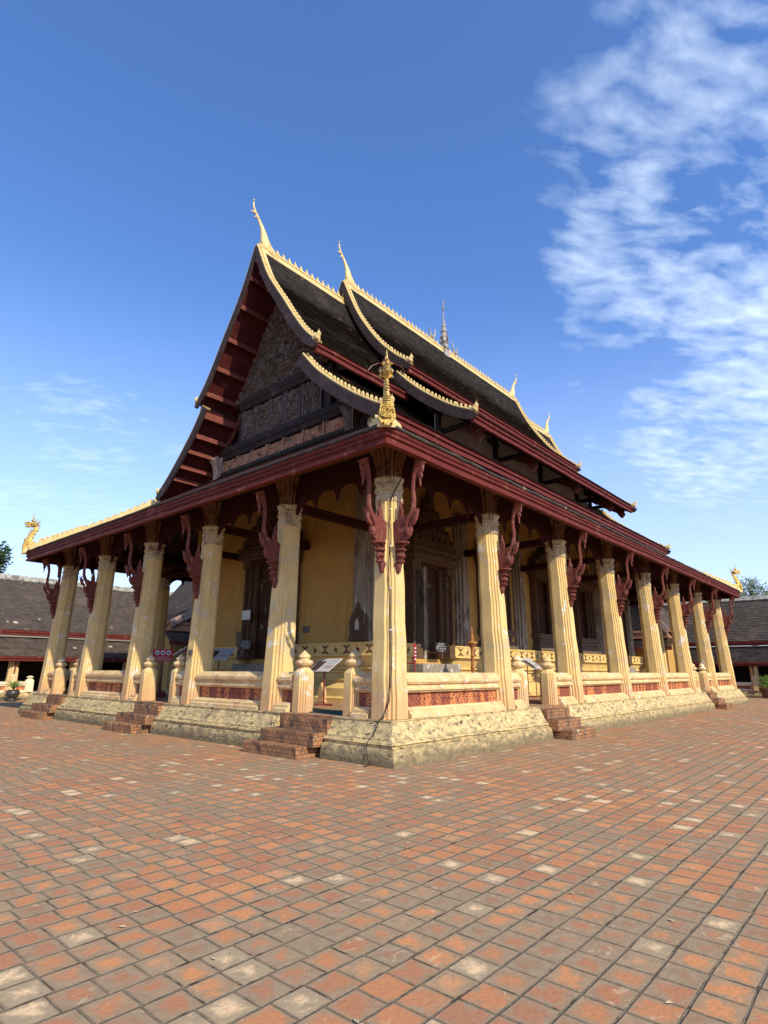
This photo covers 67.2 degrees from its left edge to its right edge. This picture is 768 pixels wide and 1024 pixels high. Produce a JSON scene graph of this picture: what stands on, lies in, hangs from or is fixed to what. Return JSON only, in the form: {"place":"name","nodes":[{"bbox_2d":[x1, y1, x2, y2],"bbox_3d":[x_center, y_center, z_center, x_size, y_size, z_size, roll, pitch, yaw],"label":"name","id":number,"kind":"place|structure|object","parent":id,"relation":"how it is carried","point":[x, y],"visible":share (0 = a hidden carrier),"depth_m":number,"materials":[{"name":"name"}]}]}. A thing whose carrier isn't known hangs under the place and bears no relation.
{"place":"outdoors","nodes":[
{"label":"outdoors","id":0,"kind":"place"},
{"bbox_2d":[317,683,326,702],"bbox_3d":[-1.702,4.970,15.895,0.320,0.532,0.120,-13,-20,40],"label":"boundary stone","id":1,"kind":"object","parent":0,"point":[320,695],"visible":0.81,"depth_m":15.84,"materials":[{"name":"beige stone"}]},
{"bbox_2d":[0,697,767,1023],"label":"paving","id":2,"kind":"structure","parent":0,"point":[300,903],"depth_m":4.56,"materials":[{"name":"brick"}]},
{"bbox_2d":[0,541,14,573],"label":"broadleaf tree","id":3,"kind":"object","parent":2,"relation":"on","point":[4,558],"visible":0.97,"depth_m":38.22,"materials":[{"name":"green plant"}]},
{"bbox_2d":[1,679,26,701],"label":"potted plant","id":4,"kind":"object","parent":2,"relation":"on","point":[12,695],"visible":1,"depth_m":29.17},
{"bbox_2d":[0,573,190,700],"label":"cloister","id":5,"kind":"structure","parent":2,"relation":"on","point":[25,616],"depth_m":33.84,"materials":[{"name":"tile"}]},
{"bbox_2d":[161,581,192,689],"bbox_3d":[-11.536,7.652,39.825,6.300,9.400,10.100,-13,-20,40],"label":"gate porch","id":6,"kind":"object","parent":2,"relation":"on","point":[177,632],"visible":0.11,"depth_m":35.34,"materials":[{"name":"ceramic"}]},
{"bbox_2d":[22,728,703,1023],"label":"leaf litter","id":7,"kind":"object","parent":2,"relation":"on","point":[357,1020],"visible":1,"depth_m":4.30,"materials":[{"name":"brown plant"}]},
{"bbox_2d":[17,199,748,768],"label":"temple","id":8,"kind":"structure","parent":2,"relation":"on","point":[327,419],"depth_m":18.48,"materials":[{"name":"paint"}]},
{"bbox_2d":[153,649,173,696],"bbox_3d":[-7.314,5.293,19.013,0.625,1.510,0.338,-8,-17,27],"label":"prohibition sign","id":9,"kind":"object","parent":8,"relation":"on","point":[162,655],"visible":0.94,"depth_m":19.11,"materials":[{"name":"red metal"}]},
{"bbox_2d":[173,646,187,660],"bbox_3d":[-6.072,4.837,17.527,0.600,1.615,0.700,0,-15,1],"label":"information board","id":10,"kind":"object","parent":8,"relation":"on","point":[183,651],"visible":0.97,"depth_m":17.57,"materials":[{"name":"grey metal"}]},
{"bbox_2d":[213,648,235,670],"bbox_3d":[-5.232,5.072,18.220,0.800,1.536,0.607,-3,-16,13],"label":"information board","id":11,"kind":"object","parent":8,"relation":"on","point":[219,654],"visible":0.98,"depth_m":18.36,"materials":[{"name":"grey metal"}]},
{"bbox_2d":[236,631,240,645],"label":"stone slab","id":12,"kind":"structure","parent":8,"relation":"on","point":[238,635],"depth_m":20.53,"materials":[{"name":"grey stone"}]},
{"bbox_2d":[240,640,250,648],"bbox_3d":[-4.699,4.501,19.596,0.600,0.300,0.019,-13,-20,40],"label":"notice board","id":13,"kind":"object","parent":8,"relation":"attached to","point":[245,644],"visible":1,"depth_m":19.58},
{"bbox_2d":[242,610,250,619],"bbox_3d":[-4.746,3.549,19.906,0.460,0.320,0.015,-13,-20,40],"label":"paper notice","id":14,"kind":"object","parent":8,"relation":"attached to","point":[245,614],"visible":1,"depth_m":19.89,"materials":[{"name":"white paper"}]},
{"bbox_2d":[303,626,309,632],"bbox_3d":[-2.470,3.726,18.320,0.300,0.200,0.015,-13,-20,40],"label":"plaque","id":15,"kind":"object","parent":8,"relation":"attached to","point":[305,629],"depth_m":18.31,"materials":[{"name":"grey metal"}]},
{"bbox_2d":[310,658,342,705],"bbox_3d":[-1.543,4.373,14.909,0.780,1.165,0.600,-13,-20,40],"label":"information board","id":16,"kind":"object","parent":8,"relation":"on","point":[325,665],"visible":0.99,"depth_m":14.91,"materials":[{"name":"white metal"}]},
{"bbox_2d":[311,710,342,714],"bbox_3d":[-0.968,4.233,12.219,1.220,0.017,0.750,-13,-20,40],"label":"doormat","id":17,"kind":"object","parent":8,"relation":"on","point":[339,712],"visible":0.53,"depth_m":12.20,"materials":[{"name":"teal fabric"}]},
{"bbox_2d":[363,479,401,766],"bbox_3d":[-0.058,1.858,10.992,0.969,5.418,0.204,15,-21,-42],"label":"cable","id":18,"kind":"object","parent":8,"relation":"attached to","point":[390,588],"visible":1,"depth_m":11.07,"materials":[{"name":"black plastic"}]},
{"bbox_2d":[406,644,415,672],"bbox_3d":[0.602,4.050,14.368,0.067,1.520,0.616,-13,-20,40],"label":"red stand","id":19,"kind":"object","parent":8,"relation":"on","point":[414,645],"visible":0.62,"depth_m":14.63,"materials":[{"name":"red metal"}]},
{"bbox_2d":[435,642,445,652],"bbox_3d":[1.765,4.197,17.923,0.019,0.300,0.560,-13,-20,40],"label":"notice board","id":20,"kind":"object","parent":8,"relation":"attached to","point":[440,646],"visible":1,"depth_m":17.90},
{"bbox_2d":[467,627,476,672],"bbox_3d":[2.563,4.432,16.674,0.320,2.220,0.320,-13,-20,40],"label":"turned post","id":21,"kind":"object","parent":8,"relation":"on","point":[472,643],"visible":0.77,"depth_m":16.73,"materials":[{"name":"orange wood"}]},
{"bbox_2d":[522,658,542,696],"bbox_3d":[5.152,5.770,20.159,0.570,1.305,0.800,-13,-20,40],"label":"information board","id":22,"kind":"object","parent":8,"relation":"on","point":[530,663],"visible":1,"depth_m":20.17,"materials":[{"name":"white metal"}]},
{"bbox_2d":[630,605,686,672],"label":"gate porch","id":23,"kind":"object","parent":2,"relation":"on","point":[637,634],"visible":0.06,"depth_m":40.62,"materials":[{"name":"ceramic"}]},
{"bbox_2d":[632,595,767,697],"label":"cloister","id":24,"kind":"structure","parent":2,"relation":"on","point":[748,629],"depth_m":40.77,"materials":[{"name":"tile"}]},
{"bbox_2d":[733,575,767,645],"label":"feathery tree","id":25,"kind":"object","parent":2,"relation":"on","point":[751,592],"visible":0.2,"depth_m":50.43,"materials":[{"name":"green plant"}]},
{"bbox_2d":[758,674,767,698],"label":"potted shrub","id":26,"kind":"object","parent":2,"relation":"on","point":[764,682],"visible":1,"depth_m":36.81,"materials":[{"name":"green plant"}]},
{"bbox_2d":[0,0,767,646],"label":"sky","id":27,"kind":"structure","parent":0,"point":[580,186],"materials":[{"name":"blue"}]}
]}

